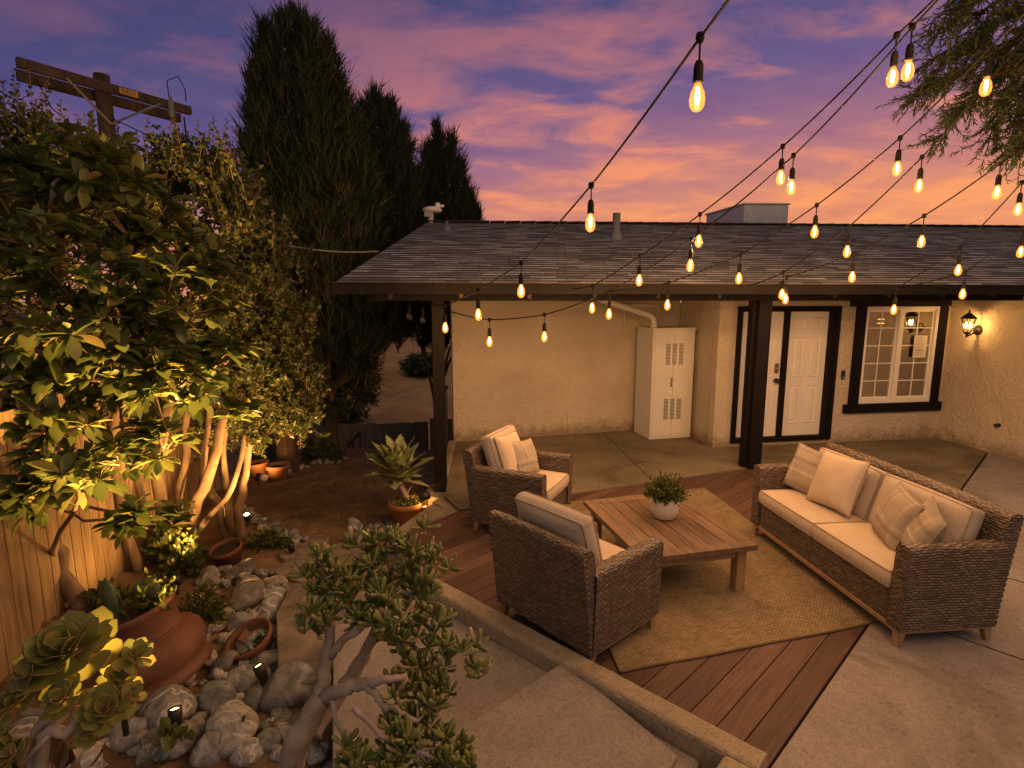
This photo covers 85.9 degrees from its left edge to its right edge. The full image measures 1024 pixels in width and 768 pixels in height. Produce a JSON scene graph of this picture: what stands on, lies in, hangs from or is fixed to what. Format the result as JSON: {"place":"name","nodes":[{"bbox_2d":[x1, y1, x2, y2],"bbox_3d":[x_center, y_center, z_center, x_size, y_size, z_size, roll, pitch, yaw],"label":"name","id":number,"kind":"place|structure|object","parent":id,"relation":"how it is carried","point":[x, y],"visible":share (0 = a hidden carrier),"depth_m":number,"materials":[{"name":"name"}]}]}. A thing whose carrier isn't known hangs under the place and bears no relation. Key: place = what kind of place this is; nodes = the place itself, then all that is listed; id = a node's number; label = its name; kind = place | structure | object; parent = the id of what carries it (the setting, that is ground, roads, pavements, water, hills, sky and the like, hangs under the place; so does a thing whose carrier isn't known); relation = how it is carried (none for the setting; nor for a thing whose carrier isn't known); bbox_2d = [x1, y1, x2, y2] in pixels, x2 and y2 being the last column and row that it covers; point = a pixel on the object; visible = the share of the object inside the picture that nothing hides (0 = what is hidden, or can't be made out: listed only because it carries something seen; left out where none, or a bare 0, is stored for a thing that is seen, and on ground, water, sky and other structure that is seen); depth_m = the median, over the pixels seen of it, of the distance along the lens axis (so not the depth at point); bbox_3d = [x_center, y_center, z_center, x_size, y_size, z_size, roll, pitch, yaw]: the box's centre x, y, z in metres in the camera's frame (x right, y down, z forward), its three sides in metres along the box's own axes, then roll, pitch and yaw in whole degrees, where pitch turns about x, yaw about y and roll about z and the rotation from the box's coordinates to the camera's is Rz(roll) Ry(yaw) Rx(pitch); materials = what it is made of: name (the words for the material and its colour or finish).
{"place":"outdoors","nodes":[
{"label":"outdoors","id":0,"kind":"place"},
{"bbox_2d":[0,447,434,767],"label":"dirt ground","id":1,"kind":"structure","parent":0,"point":[382,513],"depth_m":7.45,"materials":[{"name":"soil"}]},
{"bbox_2d":[0,724,27,767],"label":"garden plant","id":2,"kind":"object","parent":1,"relation":"on","point":[6,740],"visible":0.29,"depth_m":3.25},
{"bbox_2d":[0,716,46,764],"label":"river stone","id":3,"kind":"object","parent":1,"relation":"on","point":[20,727],"visible":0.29,"depth_m":3.38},
{"bbox_2d":[49,598,95,623],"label":"garden plant","id":4,"kind":"object","parent":1,"relation":"on","point":[82,608],"visible":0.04,"depth_m":4.60,"materials":[{"name":"green plant"}]},
{"bbox_2d":[0,605,156,767],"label":"aeonium plant","id":5,"kind":"object","parent":1,"relation":"on","point":[55,664],"visible":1,"depth_m":2.04,"materials":[{"name":"green plant"}]},
{"bbox_2d":[0,67,162,578],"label":"leaf tree","id":6,"kind":"object","parent":1,"relation":"on","point":[23,130],"visible":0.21,"depth_m":4.87,"materials":[{"name":"green plant"}]},
{"bbox_2d":[79,736,110,767],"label":"river stone","id":7,"kind":"object","parent":1,"relation":"on","point":[87,758],"visible":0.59,"depth_m":3.22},
{"bbox_2d":[15,57,195,336],"bbox_3d":[-6.093,-1.447,8.793,0.515,6.957,2.276,5,10,31],"label":"utility pole","id":8,"kind":"object","parent":1,"relation":"on","point":[102,92],"visible":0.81,"depth_m":8.25,"materials":[{"name":"brown wood"}]},
{"bbox_2d":[77,577,133,612],"bbox_3d":[-3.513,1.865,4.758,0.517,0.452,0.467,6,11,36],"label":"garden plant","id":9,"kind":"object","parent":1,"relation":"on","point":[92,594],"visible":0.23,"depth_m":4.71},
{"bbox_2d":[0,377,220,681],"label":"wooden fence","id":10,"kind":"object","parent":1,"relation":"on","point":[32,599],"visible":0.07,"depth_m":4.53,"materials":[{"name":"brown wood"}]},
{"bbox_2d":[107,717,148,753],"bbox_3d":[-2.363,2.167,3.398,0.296,0.185,0.220,10,-2,1],"label":"river stone","id":11,"kind":"object","parent":1,"relation":"on","point":[120,743],"visible":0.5,"depth_m":3.35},
{"bbox_2d":[0,122,267,613],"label":"broadleaf tree","id":12,"kind":"object","parent":1,"relation":"on","point":[155,274],"visible":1,"depth_m":3.62,"materials":[{"name":"green plant"}]},
{"bbox_2d":[135,742,158,767],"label":"river stone","id":13,"kind":"object","parent":1,"relation":"on","point":[148,749],"visible":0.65,"depth_m":3.22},
{"bbox_2d":[95,567,210,703],"bbox_3d":[-2.585,1.746,3.926,0.736,0.903,0.689,0,9,0],"label":"terracotta urn","id":14,"kind":"object","parent":1,"relation":"on","point":[149,609],"visible":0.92,"depth_m":3.80,"materials":[{"name":"ceramic"}]},
{"bbox_2d":[138,717,194,767],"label":"garden plant","id":15,"kind":"object","parent":1,"relation":"on","point":[174,732],"visible":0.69,"depth_m":3.28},
{"bbox_2d":[138,684,196,729],"bbox_3d":[-2.232,2.134,3.580,0.316,0.254,0.352,-16,22,-38],"label":"river stone","id":16,"kind":"object","parent":1,"relation":"on","point":[157,704],"visible":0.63,"depth_m":3.53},
{"bbox_2d":[139,720,202,760],"bbox_3d":[-2.060,2.184,3.334,0.328,0.188,0.264,-6,10,-30],"label":"river stone","id":17,"kind":"object","parent":1,"relation":"on","point":[181,748],"visible":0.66,"depth_m":3.28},
{"bbox_2d":[140,518,207,575],"bbox_3d":[-3.561,1.686,5.823,0.614,0.579,0.648,-6,11,-35],"label":"garden plant","id":18,"kind":"object","parent":1,"relation":"on","point":[163,550],"visible":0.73,"depth_m":5.78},
{"bbox_2d":[167,704,182,727],"bbox_3d":[-2.055,2.092,3.366,0.084,0.259,0.094,0,9,0],"label":"garden spotlight","id":19,"kind":"object","parent":1,"relation":"on","point":[174,713],"visible":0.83,"depth_m":3.33,"materials":[{"name":"black metal"}]},
{"bbox_2d":[159,539,208,578],"bbox_3d":[-3.337,1.788,5.625,0.415,0.413,0.374,0,9,0],"label":"garden plant","id":20,"kind":"object","parent":1,"relation":"on","point":[190,565],"visible":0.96,"depth_m":5.59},
{"bbox_2d":[177,572,233,624],"bbox_3d":[-2.654,1.828,4.639,0.518,0.482,0.491,0,9,0],"label":"garden plant","id":21,"kind":"object","parent":1,"relation":"on","point":[211,611],"visible":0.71,"depth_m":4.66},
{"bbox_2d":[189,731,221,767],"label":"river stone","id":22,"kind":"object","parent":1,"relation":"on","point":[206,751],"visible":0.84,"depth_m":3.22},
{"bbox_2d":[112,114,299,554],"bbox_3d":[-3.429,-0.461,6.084,2.149,4.917,1.527,-2,9,-10],"label":"leaf tree","id":23,"kind":"object","parent":1,"relation":"on","point":[228,195],"visible":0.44,"depth_m":5.89,"materials":[{"name":"green plant"}]},
{"bbox_2d":[198,680,235,715],"bbox_3d":[-2.002,2.134,3.723,0.289,0.204,0.208,3,9,20],"label":"river stone","id":24,"kind":"object","parent":1,"relation":"on","point":[216,693],"visible":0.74,"depth_m":3.68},
{"bbox_2d":[209,650,239,672],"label":"river stone","id":25,"kind":"object","parent":1,"relation":"on","point":[224,661],"visible":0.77,"depth_m":4.09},
{"bbox_2d":[208,537,242,565],"bbox_3d":[-3.117,1.860,5.997,0.343,0.258,0.342,0,9,0],"label":"clay pot","id":26,"kind":"object","parent":1,"relation":"on","point":[227,551],"visible":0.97,"depth_m":5.97,"materials":[{"name":"ceramic"}]},
{"bbox_2d":[206,699,258,758],"bbox_3d":[-1.731,2.145,3.431,0.318,0.235,0.393,-12,14,-2],"label":"river stone","id":27,"kind":"object","parent":1,"relation":"on","point":[229,725],"visible":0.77,"depth_m":3.36,"materials":[{"name":"stone"}]},
{"bbox_2d":[223,558,256,578],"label":"river stone","id":28,"kind":"object","parent":1,"relation":"on","point":[249,565],"visible":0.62,"depth_m":5.60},
{"bbox_2d":[226,611,254,631],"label":"river stone","id":29,"kind":"object","parent":1,"relation":"on","point":[235,620],"visible":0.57,"depth_m":4.52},
{"bbox_2d":[224,664,257,693],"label":"river stone","id":30,"kind":"object","parent":1,"relation":"on","point":[242,678],"visible":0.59,"depth_m":3.84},
{"bbox_2d":[225,578,264,611],"bbox_3d":[-2.432,1.962,5.042,0.353,0.261,0.437,-3,10,31],"label":"river stone","id":31,"kind":"object","parent":1,"relation":"on","point":[245,594],"visible":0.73,"depth_m":4.95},
{"bbox_2d":[229,737,263,766],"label":"river stone","id":32,"kind":"object","parent":1,"relation":"on","point":[248,752],"visible":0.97,"depth_m":3.23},
{"bbox_2d":[224,617,275,662],"bbox_3d":[-2.048,2.026,4.297,0.377,0.255,0.355,0,9,0],"label":"clay bowl","id":33,"kind":"object","parent":1,"relation":"on","point":[242,633],"visible":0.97,"depth_m":4.31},
{"bbox_2d":[172,218,330,540],"bbox_3d":[-3.037,0.047,6.290,1.857,3.814,1.306,0,9,0],"label":"leaf tree","id":34,"kind":"object","parent":1,"relation":"on","point":[282,364],"visible":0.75,"depth_m":6.22,"materials":[{"name":"green plant"}]},
{"bbox_2d":[243,684,262,711],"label":"river stone","id":35,"kind":"object","parent":1,"relation":"on","point":[252,697],"visible":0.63,"depth_m":3.69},
{"bbox_2d":[234,419,276,469],"bbox_3d":[-4.586,1.032,10.095,0.922,1.043,0.947,0,9,0],"label":"garden plant","id":36,"kind":"object","parent":1,"relation":"on","point":[271,453],"visible":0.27,"depth_m":10.04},
{"bbox_2d":[249,459,269,478],"bbox_3d":[-4.302,1.441,9.288,0.404,0.292,0.400,0,9,0],"label":"clay pot","id":37,"kind":"object","parent":1,"relation":"on","point":[257,466],"visible":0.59,"depth_m":9.17,"materials":[{"name":"ceramic"}]},
{"bbox_2d":[252,661,267,686],"bbox_3d":[-1.724,2.036,3.782,0.106,0.262,0.084,0,9,0],"label":"garden spotlight","id":38,"kind":"object","parent":1,"relation":"on","point":[259,669],"visible":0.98,"depth_m":3.74,"materials":[{"name":"black metal"}]},
{"bbox_2d":[245,624,276,650],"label":"river stone","id":39,"kind":"object","parent":1,"relation":"on","point":[249,644],"visible":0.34,"depth_m":4.35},
{"bbox_2d":[253,649,277,670],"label":"river stone","id":40,"kind":"object","parent":1,"relation":"on","point":[269,658],"visible":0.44,"depth_m":4.11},
{"bbox_2d":[243,525,289,552],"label":"garden plant","id":41,"kind":"object","parent":1,"relation":"on","point":[266,536],"visible":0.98,"depth_m":6.41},
{"bbox_2d":[249,586,286,624],"bbox_3d":[-2.126,1.971,4.834,0.303,0.254,0.408,-11,15,23],"label":"river stone","id":42,"kind":"object","parent":1,"relation":"on","point":[268,606],"visible":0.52,"depth_m":4.73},
{"bbox_2d":[256,727,281,753],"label":"river stone","id":43,"kind":"object","parent":1,"relation":"on","point":[269,738],"visible":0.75,"depth_m":3.34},
{"bbox_2d":[263,575,287,587],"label":"river stone","id":44,"kind":"object","parent":1,"relation":"on","point":[277,580],"visible":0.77,"depth_m":5.33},
{"bbox_2d":[265,461,289,481],"bbox_3d":[-3.912,1.473,9.212,0.380,0.260,0.380,0,9,0],"label":"clay pot","id":45,"kind":"object","parent":1,"relation":"on","point":[277,470],"visible":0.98,"depth_m":9.11,"materials":[{"name":"ceramic"}]},
{"bbox_2d":[273,719,291,741],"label":"river stone","id":46,"kind":"object","parent":1,"relation":"on","point":[283,726],"visible":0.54,"depth_m":3.43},
{"bbox_2d":[274,562,293,575],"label":"paving stone","id":47,"kind":"object","parent":1,"relation":"on","point":[284,569],"visible":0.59,"depth_m":5.66,"materials":[{"name":"stone"}]},
{"bbox_2d":[260,661,314,713],"bbox_3d":[-1.518,2.115,3.775,0.403,0.326,0.307,-17,19,-21],"label":"river stone","id":48,"kind":"object","parent":1,"relation":"on","point":[282,687],"visible":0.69,"depth_m":3.69,"materials":[{"name":"stone"}]},
{"bbox_2d":[151,463,433,580],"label":"sparse grass","id":49,"kind":"structure","parent":1,"relation":"on","point":[307,514],"depth_m":7.90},
{"bbox_2d":[226,0,403,472],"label":"conifer tree","id":50,"kind":"object","parent":1,"relation":"on","point":[313,159],"visible":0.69,"depth_m":8.78,"materials":[{"name":"green plant"}]},
{"bbox_2d":[306,747,326,765],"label":"river stone","id":51,"kind":"object","parent":1,"relation":"on","point":[318,755],"visible":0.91,"depth_m":3.30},
{"bbox_2d":[303,535,329,546],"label":"paving stone","id":52,"kind":"object","parent":1,"relation":"on","point":[320,540],"visible":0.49,"depth_m":6.50,"materials":[{"name":"stone"}]},
{"bbox_2d":[298,426,347,466],"bbox_3d":[-3.602,1.207,10.361,0.968,0.744,0.883,0,9,0],"label":"garden plant","id":53,"kind":"object","parent":1,"relation":"on","point":[330,452],"visible":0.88,"depth_m":10.37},
{"bbox_2d":[276,583,404,686],"bbox_3d":[-1.435,2.088,4.374,1.168,0.330,1.393,0,9,0],"label":"step","id":54,"kind":"object","parent":1,"relation":"on","point":[293,644],"visible":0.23,"depth_m":4.23,"materials":[{"name":"stone"}]},
{"bbox_2d":[312,421,427,448],"bbox_3d":[-3.475,1.787,13.305,2.900,1.738,0.074,-2,9,-10],"label":"yard fence","id":55,"kind":"object","parent":1,"relation":"on","point":[378,433],"visible":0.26,"depth_m":13.23,"materials":[{"name":"wood"}]},
{"bbox_2d":[301,301,450,461],"bbox_3d":[-2.663,-0.294,10.621,3.664,3.917,2.069,-5,10,-32],"label":"spreading conifer","id":56,"kind":"object","parent":1,"relation":"on","point":[365,397],"visible":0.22,"depth_m":10.23,"materials":[{"name":"green plant"}]},
{"bbox_2d":[321,77,437,449],"bbox_3d":[-2.649,-2.163,11.155,2.720,7.643,1.833,0,9,0],"label":"conifer tree","id":57,"kind":"object","parent":1,"relation":"on","point":[391,136],"visible":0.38,"depth_m":10.58,"materials":[{"name":"green plant"}]},
{"bbox_2d":[278,514,492,767],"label":"jade plant","id":58,"kind":"object","parent":1,"relation":"on","point":[405,740],"visible":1,"depth_m":2.39,"materials":[{"name":"green plant"}]},
{"bbox_2d":[363,434,434,526],"bbox_3d":[-1.437,1.243,6.973,0.939,1.181,0.885,0,9,0],"label":"agave plant","id":59,"kind":"object","parent":1,"relation":"on","point":[397,464],"visible":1,"depth_m":6.90,"materials":[{"name":"green plant"}]},
{"bbox_2d":[387,441,457,570],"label":"patio kerb","id":60,"kind":"structure","parent":1,"relation":"on","point":[440,506],"depth_m":6.45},
{"bbox_2d":[430,418,452,448],"bbox_3d":[-1.450,1.696,13.493,1.107,1.736,0.075,1,9,5],"label":"yard fence","id":61,"kind":"object","parent":1,"relation":"on","point":[450,436],"visible":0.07,"depth_m":13.40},
{"bbox_2d":[409,112,477,417],"bbox_3d":[-1.675,-1.900,13.251,2.444,8.917,1.940,0,9,0],"label":"conifer tree","id":62,"kind":"object","parent":1,"relation":"on","point":[448,187],"visible":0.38,"depth_m":12.71,"materials":[{"name":"green plant"}]},
{"bbox_2d":[449,182,488,342],"bbox_3d":[-1.043,-1.093,14.566,1.323,8.403,1.353,-2,9,-14],"label":"conifer tree","id":63,"kind":"object","parent":1,"relation":"on","point":[478,213],"visible":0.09,"depth_m":14.03,"materials":[{"name":"green plant"}]},
{"bbox_2d":[332,605,698,767],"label":"landing","id":64,"kind":"object","parent":1,"relation":"on","point":[508,674],"visible":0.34,"depth_m":3.47,"materials":[{"name":"concrete"}]},
{"bbox_2d":[413,665,676,767],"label":"step","id":65,"kind":"object","parent":64,"relation":"on","point":[559,716],"visible":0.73,"depth_m":2.98,"materials":[{"name":"concrete"}]},
{"bbox_2d":[428,579,767,767],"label":"deck curb","id":66,"kind":"structure","parent":64,"relation":"on","point":[705,744],"depth_m":3.23,"materials":[{"name":"concrete"}]},
{"bbox_2d":[409,536,868,767],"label":"deck base","id":67,"kind":"object","parent":1,"relation":"on","point":[413,572],"visible":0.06,"depth_m":3.48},
{"bbox_2d":[409,468,867,767],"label":"deck","id":68,"kind":"structure","parent":67,"relation":"on","point":[763,698],"depth_m":3.64,"materials":[{"name":"wood"}]},
{"bbox_2d":[462,424,572,529],"bbox_3d":[0.086,1.001,5.919,0.918,1.000,0.922,4,10,25],"label":"armchair","id":69,"kind":"object","parent":68,"relation":"on","point":[492,484],"visible":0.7,"depth_m":5.66,"materials":[{"name":"wicker"}]},
{"bbox_2d":[494,430,519,469],"bbox_3d":[-0.002,0.772,5.869,0.244,0.514,0.534,5,10,28],"label":"throw pillow","id":70,"kind":"object","parent":69,"relation":"on","point":[506,453],"visible":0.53,"depth_m":5.70,"materials":[{"name":"beige fabric"}]},
{"bbox_2d":[511,438,539,472],"bbox_3d":[0.138,0.799,5.919,0.223,0.423,0.433,8,12,40],"label":"throw pillow","id":71,"kind":"object","parent":69,"relation":"on","point":[526,455],"visible":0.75,"depth_m":5.83,"materials":[{"name":"fabric"}]},
{"bbox_2d":[487,491,663,662],"bbox_3d":[0.450,1.296,4.028,0.878,1.000,0.972,-8,12,-41],"label":"armchair","id":72,"kind":"object","parent":68,"relation":"on","point":[557,576],"visible":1,"depth_m":3.70,"materials":[{"name":"wicker"}]},
{"bbox_2d":[570,487,880,673],"bbox_3d":[1.582,1.598,5.296,2.191,0.018,3.290,-1,9,-7],"label":"rug","id":73,"kind":"object","parent":68,"relation":"on","point":[705,610],"visible":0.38,"depth_m":4.30,"materials":[{"name":"carpet"}]},
{"bbox_2d":[583,495,757,591],"bbox_3d":[1.345,1.432,4.959,1.020,0.422,1.260,-2,9,-13],"label":"coffee table","id":74,"kind":"object","parent":73,"relation":"on","point":[690,532],"visible":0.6,"depth_m":4.69,"materials":[{"name":"brown wood"}]},
{"bbox_2d":[643,469,690,520],"bbox_3d":[1.388,0.995,4.976,0.429,0.433,0.419,0,9,0],"label":"potted plant","id":75,"kind":"object","parent":74,"relation":"on","point":[666,497],"visible":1,"depth_m":4.90,"materials":[{"name":"plant"}]},
{"bbox_2d":[329,220,1023,491],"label":"house","id":76,"kind":"structure","parent":1,"relation":"on","point":[769,366],"depth_m":9.00,"materials":[{"name":"paint"}]},
{"bbox_2d":[422,202,443,222],"bbox_3d":[-1.537,-3.252,10.607,0.379,0.480,0.379,-9,12,-44],"label":"roof ventilator","id":77,"kind":"object","parent":76,"relation":"on","point":[428,211],"visible":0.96,"depth_m":10.53,"materials":[{"name":"metal"}]},
{"bbox_2d":[407,0,729,332],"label":"string light","id":78,"kind":"object","parent":76,"relation":"hanging from","point":[698,73],"visible":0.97,"depth_m":3.06,"materials":[{"name":"rubber"}]},
{"bbox_2d":[610,213,621,238],"bbox_3d":[1.794,-2.702,9.467,0.260,0.460,0.256,0,9,0],"label":"vent pipe","id":79,"kind":"object","parent":76,"relation":"on","point":[616,233],"visible":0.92,"depth_m":9.40,"materials":[{"name":"grey metal"}]},
{"bbox_2d":[424,0,938,346],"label":"string light","id":80,"kind":"object","parent":76,"relation":"hanging from","point":[909,53],"visible":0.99,"depth_m":4.31,"materials":[{"name":"rubber"}]},
{"bbox_2d":[705,203,790,222],"bbox_3d":[5.789,-3.706,13.744,1.422,1.299,1.760,0,9,0],"label":"rooftop air unit","id":81,"kind":"object","parent":76,"relation":"on","point":[759,213],"visible":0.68,"depth_m":12.85,"materials":[{"name":"metal"}]},
{"bbox_2d":[572,0,934,312],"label":"string light","id":82,"kind":"object","parent":76,"relation":"hanging from","point":[894,58],"visible":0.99,"depth_m":4.33,"materials":[{"name":"rubber"}]},
{"bbox_2d":[736,312,783,436],"bbox_3d":[3.991,-0.135,8.874,0.748,2.040,0.138,-1,9,-9],"label":"door","id":83,"kind":"structure","parent":76,"relation":"in","point":[777,320],"depth_m":8.91,"materials":[{"name":"white metal"}]},
{"bbox_2d":[782,311,828,435],"bbox_3d":[4.790,-0.161,9.040,0.720,2.040,0.053,-1,9,-9],"label":"door","id":84,"kind":"structure","parent":76,"relation":"in","point":[808,330],"depth_m":9.02,"materials":[{"name":"wood"}]},
{"bbox_2d":[611,13,1023,309],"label":"string light","id":85,"kind":"object","parent":76,"relation":"hanging from","point":[987,72],"visible":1,"depth_m":4.44,"materials":[{"name":"rubber"}]},
{"bbox_2d":[748,37,1023,299],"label":"string light","id":86,"kind":"object","parent":76,"relation":"hanging from","point":[849,226],"visible":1,"depth_m":4.82,"materials":[{"name":"rubber"}]},
{"bbox_2d":[858,306,939,403],"bbox_3d":[6.433,-0.487,9.213,1.370,1.610,0.110,-1,9,-9],"label":"window","id":87,"kind":"structure","parent":76,"relation":"in","point":[889,374],"depth_m":9.21,"materials":[{"name":"plastic"}]},
{"bbox_2d":[774,147,1023,303],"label":"string light","id":88,"kind":"object","parent":76,"relation":"hanging from","point":[998,180],"visible":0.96,"depth_m":5.19,"materials":[{"name":"rubber"}]},
{"bbox_2d":[912,335,927,357],"bbox_3d":[6.824,-0.626,9.201,0.245,0.370,0.003,-1,9,-9],"label":"notice","id":89,"kind":"object","parent":76,"relation":"attached to","point":[920,345],"visible":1,"depth_m":9.20,"materials":[{"name":"paper"}]},
{"bbox_2d":[890,180,1023,314],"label":"string light","id":90,"kind":"object","parent":76,"relation":"hanging from","point":[1018,200],"visible":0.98,"depth_m":5.65,"materials":[{"name":"rubber"}]},
{"bbox_2d":[898,226,1023,298],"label":"string light","id":91,"kind":"object","parent":76,"relation":"hanging from","point":[1021,243],"visible":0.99,"depth_m":5.91,"materials":[{"name":"rubber"}]},
{"bbox_2d":[960,310,982,337],"bbox_3d":[7.275,-0.957,8.726,0.329,0.450,0.215,0,9,0],"label":"wall lantern","id":92,"kind":"object","parent":76,"relation":"attached to","point":[977,329],"depth_m":8.71,"materials":[{"name":"black metal"}]},
{"bbox_2d":[0,318,451,449],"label":"hillside","id":93,"kind":"structure","parent":0,"point":[406,398],"depth_m":25.73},
{"bbox_2d":[313,396,371,425],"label":"hill shrub","id":94,"kind":"object","parent":93,"relation":"on","point":[353,416],"visible":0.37,"depth_m":21.03,"materials":[{"name":"green plant"}]},
{"bbox_2d":[398,351,431,378],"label":"hill shrub","id":95,"kind":"object","parent":93,"relation":"on","point":[409,365],"visible":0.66,"depth_m":29.77,"materials":[{"name":"green plant"}]},
{"bbox_2d":[0,0,1023,303],"label":"sky","id":96,"kind":"structure","parent":0,"point":[543,94],"materials":[{"name":"purple"}]},
{"bbox_2d":[445,430,986,511],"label":"patio floor","id":97,"kind":"structure","parent":0,"point":[601,461],"depth_m":8.36,"materials":[{"name":"concrete"}]},
{"bbox_2d":[634,326,696,439],"bbox_3d":[2.658,-0.043,9.615,0.799,1.900,0.634,-2,9,-13],"label":"utility cabinet","id":98,"kind":"object","parent":97,"relation":"on","point":[664,377],"visible":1,"depth_m":9.36,"materials":[{"name":"grey metal"}]},
{"bbox_2d":[597,301,656,326],"bbox_3d":[1.639,-1.289,9.111,1.726,0.718,0.129,-2,9,-15],"label":"flue pipe","id":99,"kind":"object","parent":98,"relation":"on","point":[637,311],"visible":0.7,"depth_m":9.18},
{"bbox_2d":[772,453,1023,767],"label":"concrete slab","id":100,"kind":"structure","parent":0,"point":[931,700],"depth_m":3.34,"materials":[{"name":"concrete"}]},
{"bbox_2d":[603,433,1023,659],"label":"slab joints","id":101,"kind":"object","parent":100,"relation":"on","point":[942,631],"visible":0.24,"depth_m":3.94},
{"bbox_2d":[751,443,1023,646],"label":"sofa","id":102,"kind":"object","parent":100,"relation":"on","point":[955,578],"visible":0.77,"depth_m":3.97,"materials":[{"name":"wicker"}]},
{"bbox_2d":[783,442,822,493],"bbox_3d":[2.879,0.846,5.316,0.227,0.470,0.478,-3,9,-19],"label":"throw pillow","id":103,"kind":"object","parent":102,"relation":"on","point":[802,469],"visible":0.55,"depth_m":5.31,"materials":[{"name":"fabric"}]},
{"bbox_2d":[806,449,871,517],"bbox_3d":[2.906,0.876,4.925,0.269,0.496,0.516,-3,9,-17],"label":"throw pillow","id":104,"kind":"object","parent":102,"relation":"on","point":[837,482],"visible":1,"depth_m":4.82,"materials":[{"name":"beige fabric"}]},
{"bbox_2d":[871,481,924,550],"bbox_3d":[2.969,1.031,4.256,0.228,0.462,0.470,3,9,21],"label":"throw pillow","id":105,"kind":"object","parent":102,"relation":"on","point":[901,507],"visible":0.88,"depth_m":4.16,"materials":[{"name":"fabric"}]},
{"bbox_2d":[901,496,946,543],"bbox_3d":[2.979,1.076,3.998,0.230,0.464,0.474,5,10,31],"label":"throw pillow","id":106,"kind":"object","parent":102,"relation":"on","point":[927,523],"visible":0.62,"depth_m":3.89,"materials":[{"name":"fabric"}]},
{"bbox_2d":[874,0,1023,187],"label":"feathery tree","id":107,"kind":"object","parent":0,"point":[980,38],"visible":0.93,"depth_m":4.56,"materials":[{"name":"green plant"}]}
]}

